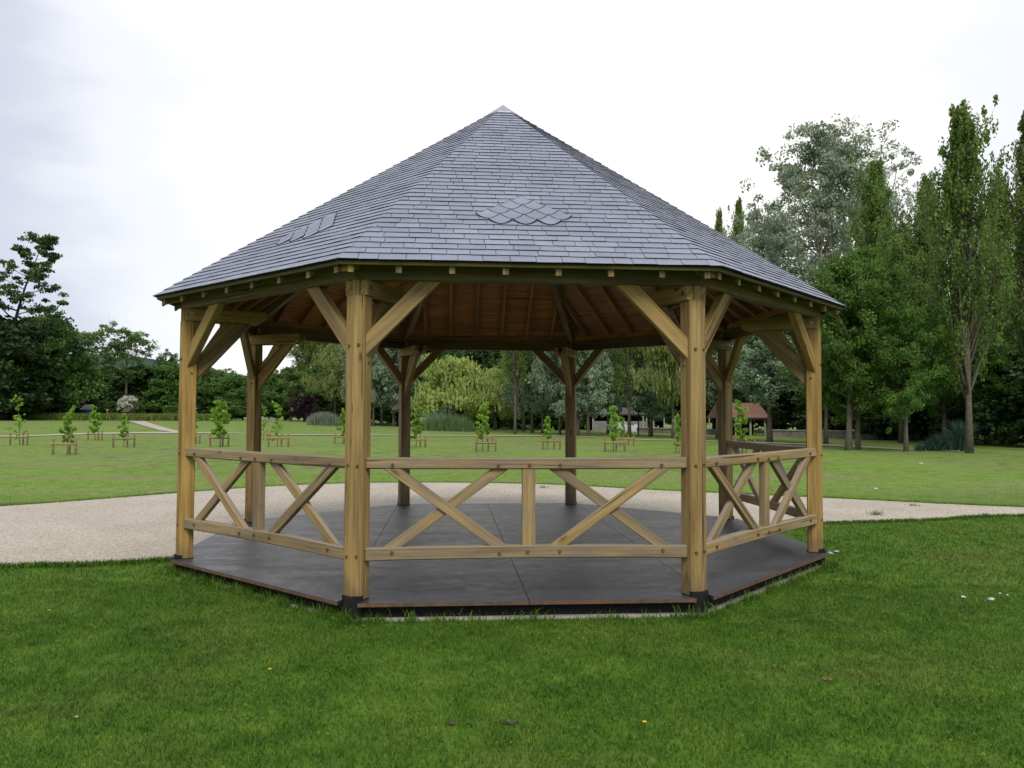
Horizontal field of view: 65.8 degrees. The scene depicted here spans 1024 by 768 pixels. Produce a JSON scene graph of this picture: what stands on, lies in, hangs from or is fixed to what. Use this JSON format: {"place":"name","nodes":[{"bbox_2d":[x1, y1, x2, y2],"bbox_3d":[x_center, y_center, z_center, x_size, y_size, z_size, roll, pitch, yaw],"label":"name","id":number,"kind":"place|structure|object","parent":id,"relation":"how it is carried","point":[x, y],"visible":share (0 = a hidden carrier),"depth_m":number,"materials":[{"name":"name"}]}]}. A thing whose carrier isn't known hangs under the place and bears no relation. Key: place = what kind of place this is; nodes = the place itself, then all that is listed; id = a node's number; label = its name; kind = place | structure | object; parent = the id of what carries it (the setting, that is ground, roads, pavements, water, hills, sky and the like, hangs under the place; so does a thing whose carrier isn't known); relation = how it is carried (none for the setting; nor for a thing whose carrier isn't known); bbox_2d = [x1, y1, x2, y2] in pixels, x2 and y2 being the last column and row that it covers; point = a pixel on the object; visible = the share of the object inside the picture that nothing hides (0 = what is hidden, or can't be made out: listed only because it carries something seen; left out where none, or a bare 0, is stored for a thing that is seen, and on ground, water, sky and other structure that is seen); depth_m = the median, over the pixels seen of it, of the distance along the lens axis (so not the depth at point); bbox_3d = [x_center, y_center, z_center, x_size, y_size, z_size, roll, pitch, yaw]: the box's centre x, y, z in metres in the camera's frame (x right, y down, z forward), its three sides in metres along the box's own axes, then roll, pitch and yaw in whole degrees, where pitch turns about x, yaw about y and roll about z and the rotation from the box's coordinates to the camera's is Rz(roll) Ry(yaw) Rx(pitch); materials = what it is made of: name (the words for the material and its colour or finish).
{"place":"outdoors","nodes":[
{"label":"outdoors","id":0,"kind":"place"},
{"bbox_2d":[4,412,232,420],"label":"hedge","id":1,"kind":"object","parent":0,"point":[109,416],"depth_m":96.16,"materials":[{"name":"green plant"}]},
{"bbox_2d":[67,354,452,417],"bbox_3d":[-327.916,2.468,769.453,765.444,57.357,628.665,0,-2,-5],"label":"hill","id":2,"kind":"structure","parent":0,"point":[149,361],"depth_m":667.42,"materials":[{"name":"green plant"}]},
{"bbox_2d":[0,416,1023,767],"bbox_3d":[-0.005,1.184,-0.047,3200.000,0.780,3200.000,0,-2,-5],"label":"ground","id":3,"kind":"structure","parent":0,"point":[156,454],"depth_m":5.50,"materials":[{"name":"green plant"}]},
{"bbox_2d":[7,394,26,444],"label":"sapling","id":4,"kind":"object","parent":3,"relation":"on","point":[19,421],"visible":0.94,"depth_m":40.13,"materials":[{"name":"green plant"}]},
{"bbox_2d":[0,321,38,411],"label":"dark tree","id":5,"kind":"object","parent":3,"relation":"on","point":[7,378],"visible":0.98,"depth_m":88.59,"materials":[{"name":"green plant"}]},
{"bbox_2d":[0,231,69,420],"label":"larch tree","id":6,"kind":"object","parent":3,"relation":"on","point":[45,243],"visible":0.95,"depth_m":92.21,"materials":[{"name":"green plant"}]},
{"bbox_2d":[0,315,78,419],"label":"dark tree","id":7,"kind":"object","parent":3,"relation":"on","point":[40,403],"visible":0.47,"depth_m":94.87,"materials":[{"name":"green plant"}]},
{"bbox_2d":[15,308,111,413],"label":"bushy tree","id":8,"kind":"object","parent":3,"relation":"on","point":[64,333],"visible":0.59,"depth_m":99.47,"materials":[{"name":"green plant"}]},
{"bbox_2d":[58,405,76,453],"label":"sapling","id":9,"kind":"object","parent":3,"relation":"on","point":[68,422],"visible":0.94,"depth_m":30.79,"materials":[{"name":"green plant"}]},
{"bbox_2d":[48,368,111,411],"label":"bushy tree","id":10,"kind":"object","parent":3,"relation":"on","point":[91,401],"visible":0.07,"depth_m":109.07,"materials":[{"name":"green plant"}]},
{"bbox_2d":[0,555,173,568],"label":"edge grass","id":11,"kind":"structure","parent":3,"relation":"on","point":[72,564],"depth_m":8.19,"materials":[{"name":"green plant"}]},
{"bbox_2d":[69,315,117,404],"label":"sparse tree","id":12,"kind":"object","parent":3,"relation":"on","point":[88,339],"visible":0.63,"depth_m":103.98,"materials":[{"name":"green plant"}]},
{"bbox_2d":[88,405,102,439],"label":"sapling","id":13,"kind":"object","parent":3,"relation":"on","point":[95,428],"visible":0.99,"depth_m":47.54,"materials":[{"name":"green plant"}]},
{"bbox_2d":[90,365,122,399],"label":"bushy tree","id":14,"kind":"object","parent":3,"relation":"on","point":[104,376],"visible":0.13,"depth_m":116.58,"materials":[{"name":"green plant"}]},
{"bbox_2d":[96,399,116,413],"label":"shrub","id":15,"kind":"object","parent":3,"relation":"on","point":[105,405],"visible":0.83,"depth_m":105.06,"materials":[{"name":"green plant"}]},
{"bbox_2d":[91,324,160,395],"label":"sparse tree","id":16,"kind":"object","parent":3,"relation":"on","point":[121,347],"visible":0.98,"depth_m":107.86,"materials":[{"name":"green plant"}]},
{"bbox_2d":[115,395,143,413],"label":"flowering shrub","id":17,"kind":"object","parent":3,"relation":"on","point":[125,402],"visible":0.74,"depth_m":104.82,"materials":[{"name":"white plant"}]},
{"bbox_2d":[95,368,174,413],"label":"dark tree","id":18,"kind":"object","parent":3,"relation":"on","point":[134,386],"visible":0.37,"depth_m":109.96,"materials":[{"name":"green plant"}]},
{"bbox_2d":[152,349,179,365],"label":"sparse tree","id":19,"kind":"object","parent":3,"relation":"on","point":[159,359],"visible":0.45,"depth_m":114.13,"materials":[{"name":"green plant"}]},
{"bbox_2d":[138,360,202,413],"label":"bushy tree","id":20,"kind":"object","parent":3,"relation":"on","point":[163,381],"visible":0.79,"depth_m":110.01,"materials":[{"name":"green plant"}]},
{"bbox_2d":[196,368,237,395],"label":"bushy tree","id":21,"kind":"object","parent":3,"relation":"on","point":[205,378],"visible":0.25,"depth_m":119.19,"materials":[{"name":"green plant"}]},
{"bbox_2d":[209,399,229,446],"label":"sapling","id":22,"kind":"object","parent":3,"relation":"on","point":[218,423],"visible":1,"depth_m":38.49,"materials":[{"name":"green plant"}]},
{"bbox_2d":[199,371,246,419],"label":"bushy tree","id":23,"kind":"object","parent":3,"relation":"on","point":[232,381],"visible":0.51,"depth_m":116.31,"materials":[{"name":"green plant"}]},
{"bbox_2d":[210,399,243,417],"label":"shrub","id":24,"kind":"object","parent":3,"relation":"on","point":[232,407],"visible":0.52,"depth_m":105.74,"materials":[{"name":"green plant"}]},
{"bbox_2d":[214,387,246,419],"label":"bushy tree","id":25,"kind":"object","parent":3,"relation":"on","point":[240,396],"visible":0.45,"depth_m":113.04,"materials":[{"name":"green plant"}]},
{"bbox_2d":[243,391,290,418],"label":"bushy tree","id":26,"kind":"object","parent":3,"relation":"on","point":[268,397],"visible":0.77,"depth_m":113.33,"materials":[{"name":"green plant"}]},
{"bbox_2d":[262,371,289,417],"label":"bushy tree","id":27,"kind":"object","parent":3,"relation":"on","point":[272,381],"visible":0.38,"depth_m":116.92,"materials":[{"name":"green plant"}]},
{"bbox_2d":[277,367,306,420],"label":"birch tree","id":28,"kind":"object","parent":3,"relation":"on","point":[294,373],"visible":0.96,"depth_m":100.58,"materials":[{"name":"green plant"}]},
{"bbox_2d":[286,342,314,418],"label":"poplar tree","id":29,"kind":"object","parent":3,"relation":"on","point":[291,354],"visible":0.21,"depth_m":124.00,"materials":[{"name":"green plant"}]},
{"bbox_2d":[285,394,321,421],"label":"purple tree","id":30,"kind":"object","parent":3,"relation":"on","point":[300,405],"visible":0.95,"depth_m":98.40,"materials":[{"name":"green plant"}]},
{"bbox_2d":[283,369,326,415],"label":"bushy tree","id":31,"kind":"object","parent":3,"relation":"on","point":[309,372],"visible":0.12,"depth_m":110.86,"materials":[{"name":"green plant"}]},
{"bbox_2d":[293,341,327,371],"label":"poplar tree","id":32,"kind":"object","parent":3,"relation":"on","point":[309,351],"visible":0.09,"depth_m":121.16,"materials":[{"name":"green plant"}]},
{"bbox_2d":[300,343,345,412],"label":"golden willow","id":33,"kind":"object","parent":3,"relation":"on","point":[330,377],"visible":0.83,"depth_m":99.15,"materials":[{"name":"green plant"}]},
{"bbox_2d":[306,411,342,425],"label":"reeds","id":34,"kind":"object","parent":3,"relation":"on","point":[325,419],"visible":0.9,"depth_m":82.15,"materials":[{"name":"green plant"}]},
{"bbox_2d":[336,345,345,402],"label":"silver tree","id":35,"kind":"object","parent":3,"relation":"on","point":[343,364],"visible":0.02,"depth_m":94.31,"materials":[{"name":"green plant"}]},
{"bbox_2d":[371,348,398,425],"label":"silver tree","id":36,"kind":"object","parent":3,"relation":"on","point":[379,372],"visible":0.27,"depth_m":87.52,"materials":[{"name":"green plant"}]},
{"bbox_2d":[371,349,417,426],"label":"silver tree","id":37,"kind":"object","parent":3,"relation":"on","point":[393,401],"visible":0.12,"depth_m":88.98,"materials":[{"name":"green plant"}]},
{"bbox_2d":[371,406,419,425],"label":"bushy tree","id":38,"kind":"object","parent":3,"relation":"on","point":[387,416],"visible":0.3,"depth_m":95.98,"materials":[{"name":"green plant"}]},
{"bbox_2d":[410,407,423,445],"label":"sapling","id":39,"kind":"object","parent":3,"relation":"on","point":[416,420],"visible":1,"depth_m":39.45,"materials":[{"name":"green plant"}]},
{"bbox_2d":[417,412,475,431],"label":"reeds","id":40,"kind":"object","parent":3,"relation":"on","point":[449,422],"visible":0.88,"depth_m":76.26,"materials":[{"name":"green plant"}]},
{"bbox_2d":[411,352,506,421],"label":"willow tree","id":41,"kind":"object","parent":3,"relation":"on","point":[455,377],"visible":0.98,"depth_m":80.51,"materials":[{"name":"green plant"}]},
{"bbox_2d":[440,350,500,426],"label":"dark tree","id":42,"kind":"object","parent":3,"relation":"on","point":[482,360],"visible":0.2,"depth_m":99.39,"materials":[{"name":"green plant"}]},
{"bbox_2d":[475,401,490,450],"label":"sapling","id":43,"kind":"object","parent":3,"relation":"on","point":[483,418],"visible":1,"depth_m":35.00,"materials":[{"name":"green plant"}]},
{"bbox_2d":[467,404,512,428],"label":"dark tree","id":44,"kind":"object","parent":3,"relation":"on","point":[499,422],"visible":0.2,"depth_m":93.90,"materials":[{"name":"green plant"}]},
{"bbox_2d":[468,364,525,429],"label":"tree","id":45,"kind":"object","parent":3,"relation":"on","point":[497,381],"visible":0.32,"depth_m":85.32,"materials":[{"name":"green plant"}]},
{"bbox_2d":[153,555,842,626],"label":"fringe grass","id":46,"kind":"structure","parent":3,"relation":"on","point":[281,600],"depth_m":6.52,"materials":[{"name":"green plant"}]},
{"bbox_2d":[153,105,846,621],"bbox_3d":[-0.121,-0.656,9.577,7.140,5.527,7.139,0,-2,-5],"label":"gazebo","id":47,"kind":"object","parent":3,"relation":"on","point":[503,227],"visible":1,"depth_m":7.17,"materials":[{"name":"wood"}]},
{"bbox_2d":[0,480,1022,506],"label":"edge grass","id":48,"kind":"structure","parent":3,"relation":"on","point":[669,489],"depth_m":15.34,"materials":[{"name":"green plant"}]},
{"bbox_2d":[0,502,1023,584],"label":"lawn grass","id":49,"kind":"structure","parent":3,"relation":"on","point":[995,535],"depth_m":9.05,"materials":[{"name":"green plant"}]},
{"bbox_2d":[497,351,533,433],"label":"poplar tree","id":50,"kind":"object","parent":3,"relation":"on","point":[511,359],"visible":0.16,"depth_m":67.93,"materials":[{"name":"green plant"}]},
{"bbox_2d":[504,406,544,429],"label":"bushy tree","id":51,"kind":"object","parent":3,"relation":"on","point":[527,417],"visible":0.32,"depth_m":89.33,"materials":[{"name":"green plant"}]},
{"bbox_2d":[507,352,544,432],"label":"silver tree","id":52,"kind":"object","parent":3,"relation":"on","point":[510,399],"visible":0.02,"depth_m":73.09,"materials":[{"name":"green plant"}]},
{"bbox_2d":[499,351,554,430],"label":"silver tree","id":53,"kind":"object","parent":3,"relation":"on","point":[510,406],"visible":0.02,"depth_m":79.95,"materials":[{"name":"green plant"}]},
{"bbox_2d":[518,351,561,433],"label":"silver tree","id":54,"kind":"object","parent":3,"relation":"on","point":[535,399],"visible":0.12,"depth_m":69.63,"materials":[{"name":"green plant"}]},
{"bbox_2d":[530,351,564,434],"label":"silver tree","id":55,"kind":"object","parent":3,"relation":"on","point":[543,383],"visible":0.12,"depth_m":65.55,"materials":[{"name":"green plant"}]},
{"bbox_2d":[527,402,586,429],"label":"dark tree","id":56,"kind":"object","parent":3,"relation":"on","point":[554,421],"visible":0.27,"depth_m":86.81,"materials":[{"name":"green plant"}]},
{"bbox_2d":[547,351,608,435],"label":"silver tree","id":57,"kind":"object","parent":3,"relation":"on","point":[560,406],"visible":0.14,"depth_m":61.58,"materials":[{"name":"green plant"}]},
{"bbox_2d":[563,350,616,435],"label":"silver tree","id":58,"kind":"object","parent":3,"relation":"on","point":[596,373],"visible":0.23,"depth_m":60.42,"materials":[{"name":"green plant"}]},
{"bbox_2d":[584,349,627,433],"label":"silver tree","id":59,"kind":"object","parent":3,"relation":"on","point":[617,403],"visible":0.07,"depth_m":69.52,"materials":[{"name":"green plant"}]},
{"bbox_2d":[607,406,620,450],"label":"sapling","id":60,"kind":"object","parent":3,"relation":"on","point":[613,421],"visible":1,"depth_m":35.53,"materials":[{"name":"green plant"}]},
{"bbox_2d":[586,405,648,430],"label":"shelter","id":61,"kind":"object","parent":3,"relation":"on","point":[598,426],"visible":0.41,"depth_m":85.76,"materials":[{"name":"white paint"}]},
{"bbox_2d":[609,347,650,436],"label":"poplar tree","id":62,"kind":"object","parent":3,"relation":"on","point":[626,354],"visible":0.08,"depth_m":60.02,"materials":[{"name":"green plant"}]},
{"bbox_2d":[607,347,675,435],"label":"silver tree","id":63,"kind":"object","parent":3,"relation":"on","point":[646,401],"visible":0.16,"depth_m":61.07,"materials":[{"name":"green plant"}]},
{"bbox_2d":[629,346,708,437],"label":"golden willow","id":64,"kind":"object","parent":3,"relation":"on","point":[668,390],"visible":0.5,"depth_m":56.55,"materials":[{"name":"green plant"}]},
{"bbox_2d":[636,427,714,434],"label":"stone wall","id":65,"kind":"structure","parent":3,"relation":"on","point":[668,430],"depth_m":73.12,"materials":[{"name":"grey stone"}]},
{"bbox_2d":[660,394,713,426],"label":"dark tree","id":66,"kind":"object","parent":3,"relation":"on","point":[677,408],"visible":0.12,"depth_m":90.57,"materials":[{"name":"green plant"}]},
{"bbox_2d":[714,205,732,238],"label":"poplar tree","id":67,"kind":"object","parent":3,"relation":"on","point":[718,227],"visible":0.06,"depth_m":90.67,"materials":[{"name":"green plant"}]},
{"bbox_2d":[705,342,748,438],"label":"alder tree","id":68,"kind":"object","parent":3,"relation":"on","point":[711,391],"visible":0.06,"depth_m":55.52,"materials":[{"name":"green plant"}]},
{"bbox_2d":[707,403,766,435],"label":"shelter","id":69,"kind":"object","parent":3,"relation":"on","point":[755,412],"visible":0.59,"depth_m":66.76,"materials":[{"name":"red tile"}]},
{"bbox_2d":[721,196,755,394],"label":"poplar tree","id":70,"kind":"object","parent":3,"relation":"on","point":[739,229],"visible":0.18,"depth_m":88.65,"materials":[{"name":"green plant"}]},
{"bbox_2d":[733,399,753,451],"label":"sapling","id":71,"kind":"object","parent":3,"relation":"on","point":[739,421],"visible":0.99,"depth_m":34.95,"materials":[{"name":"green plant"}]},
{"bbox_2d":[732,331,801,441],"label":"alder tree","id":72,"kind":"object","parent":3,"relation":"on","point":[748,369],"visible":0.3,"depth_m":47.15,"materials":[{"name":"green plant"}]},
{"bbox_2d":[726,196,811,432],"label":"white poplar","id":73,"kind":"object","parent":3,"relation":"on","point":[758,244],"visible":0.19,"depth_m":77.67,"materials":[{"name":"green plant"}]},
{"bbox_2d":[732,340,805,429],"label":"dark tree","id":74,"kind":"object","parent":3,"relation":"on","point":[782,416],"visible":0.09,"depth_m":77.17,"materials":[{"name":"green plant"}]},
{"bbox_2d":[629,439,952,450],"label":"footpath","id":75,"kind":"structure","parent":3,"relation":"on","point":[805,444],"depth_m":44.38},
{"bbox_2d":[788,390,854,430],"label":"dark tree","id":76,"kind":"object","parent":3,"relation":"on","point":[802,407],"visible":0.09,"depth_m":61.47,"materials":[{"name":"green plant"}]},
{"bbox_2d":[739,113,914,429],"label":"white poplar","id":77,"kind":"object","parent":3,"relation":"on","point":[835,168],"visible":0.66,"depth_m":65.29,"materials":[{"name":"green plant"}]},
{"bbox_2d":[773,429,924,439],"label":"stone wall","id":78,"kind":"structure","parent":3,"relation":"on","point":[802,433],"depth_m":58.75,"materials":[{"name":"grey stone"}]},
{"bbox_2d":[776,241,928,450],"bbox_3d":[16.085,-1.750,37.427,6.745,10.081,6.218,2,-1,19],"label":"maple tree","id":79,"kind":"object","parent":3,"relation":"on","point":[859,283],"visible":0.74,"depth_m":36.28,"materials":[{"name":"green plant"}]},
{"bbox_2d":[802,306,929,449],"bbox_3d":[16.901,-0.510,38.176,5.429,7.585,4.928,-2,-3,42],"label":"maple tree","id":80,"kind":"object","parent":3,"relation":"on","point":[868,407],"visible":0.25,"depth_m":37.37,"materials":[{"name":"green plant"}]},
{"bbox_2d":[797,131,946,265],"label":"white poplar","id":81,"kind":"object","parent":3,"relation":"on","point":[895,202],"visible":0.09,"depth_m":72.29,"materials":[{"name":"green plant"}]},
{"bbox_2d":[842,151,911,439],"bbox_3d":[25.286,-6.057,54.907,4.581,20.295,6.068,-1,-3,27],"label":"poplar tree","id":82,"kind":"object","parent":3,"relation":"on","point":[874,215],"visible":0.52,"depth_m":55.18,"materials":[{"name":"green plant"}]},
{"bbox_2d":[842,390,926,439],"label":"dark tree","id":83,"kind":"object","parent":3,"relation":"on","point":[867,422],"visible":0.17,"depth_m":54.52,"materials":[{"name":"green plant"}]},
{"bbox_2d":[861,300,960,451],"bbox_3d":[18.252,-0.423,36.541,4.259,7.283,4.620,0,-2,6],"label":"maple tree","id":84,"kind":"object","parent":3,"relation":"on","point":[923,379],"visible":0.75,"depth_m":35.75,"materials":[{"name":"green plant"}]},
{"bbox_2d":[873,225,949,442],"bbox_3d":[23.765,-2.901,47.801,4.284,13.253,5.674,1,-2,-10],"label":"poplar tree","id":85,"kind":"object","parent":3,"relation":"on","point":[899,250],"visible":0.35,"depth_m":47.79,"materials":[{"name":"green plant"}]},
{"bbox_2d":[823,513,1023,524],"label":"edge grass","id":86,"kind":"structure","parent":3,"relation":"on","point":[956,517],"depth_m":12.02,"materials":[{"name":"green plant"}]},
{"bbox_2d":[894,173,965,440],"bbox_3d":[27.599,-5.115,52.588,4.338,18.192,5.222,2,-3,-29],"label":"poplar tree","id":87,"kind":"object","parent":3,"relation":"on","point":[916,242],"visible":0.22,"depth_m":52.10,"materials":[{"name":"green plant"}]},
{"bbox_2d":[876,368,992,440],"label":"dark tree","id":88,"kind":"object","parent":3,"relation":"on","point":[921,432],"visible":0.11,"depth_m":51.81,"materials":[{"name":"green plant"}]},
{"bbox_2d":[913,430,975,450],"bbox_3d":[20.754,2.646,37.886,2.972,1.058,4.046,-1,-3,33],"label":"iris clump","id":89,"kind":"object","parent":3,"relation":"on","point":[943,442],"visible":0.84,"depth_m":37.04,"materials":[{"name":"green plant"}]},
{"bbox_2d":[895,297,1011,436],"bbox_3d":[25.188,-0.758,45.833,5.796,8.796,6.385,0,-2,2],"label":"maple tree","id":90,"kind":"object","parent":3,"relation":"on","point":[942,404],"visible":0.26,"depth_m":45.11,"materials":[{"name":"green plant"}]},
{"bbox_2d":[935,419,980,450],"bbox_3d":[21.345,2.339,37.752,2.378,1.666,3.361,-2,-3,38],"label":"iris clump","id":91,"kind":"object","parent":3,"relation":"on","point":[958,428],"visible":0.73,"depth_m":37.07,"materials":[{"name":"green plant"}]},
{"bbox_2d":[910,94,1017,452],"bbox_3d":[20.371,-4.858,35.609,4.060,16.227,5.378,-1,-3,33],"label":"poplar tree","id":92,"kind":"object","parent":3,"relation":"on","point":[959,193],"visible":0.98,"depth_m":34.95,"materials":[{"name":"green plant"}]},
{"bbox_2d":[926,357,1022,443],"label":"dark tree","id":93,"kind":"object","parent":3,"relation":"on","point":[953,415],"visible":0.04,"depth_m":46.96,"materials":[{"name":"green plant"}]},
{"bbox_2d":[950,318,1023,445],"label":"maple tree","id":94,"kind":"object","parent":3,"relation":"on","point":[992,380],"visible":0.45,"depth_m":43.22,"materials":[{"name":"green plant"}]},
{"bbox_2d":[971,180,1022,443],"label":"poplar tree","id":95,"kind":"object","parent":3,"relation":"on","point":[998,216],"visible":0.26,"depth_m":46.91,"materials":[{"name":"green plant"}]},
{"bbox_2d":[972,344,1023,444],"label":"dark tree","id":96,"kind":"object","parent":3,"relation":"on","point":[1012,401],"visible":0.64,"depth_m":42.74,"materials":[{"name":"green plant"}]},
{"bbox_2d":[985,110,1023,356],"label":"poplar tree","id":97,"kind":"object","parent":3,"relation":"on","point":[1016,207],"visible":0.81,"depth_m":37.36,"materials":[{"name":"green plant"}]},
{"bbox_2d":[0,482,1023,564],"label":"gravel path","id":98,"kind":"structure","parent":0,"point":[72,537],"depth_m":12.97,"materials":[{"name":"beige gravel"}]},
{"bbox_2d":[0,464,1023,505],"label":"lawn grass","id":99,"kind":"structure","parent":0,"point":[521,480],"depth_m":18.20,"materials":[{"name":"green plant"}]},
{"bbox_2d":[0,0,1023,409],"label":"sky","id":100,"kind":"structure","parent":0,"point":[158,140],"materials":[{"name":"white"}]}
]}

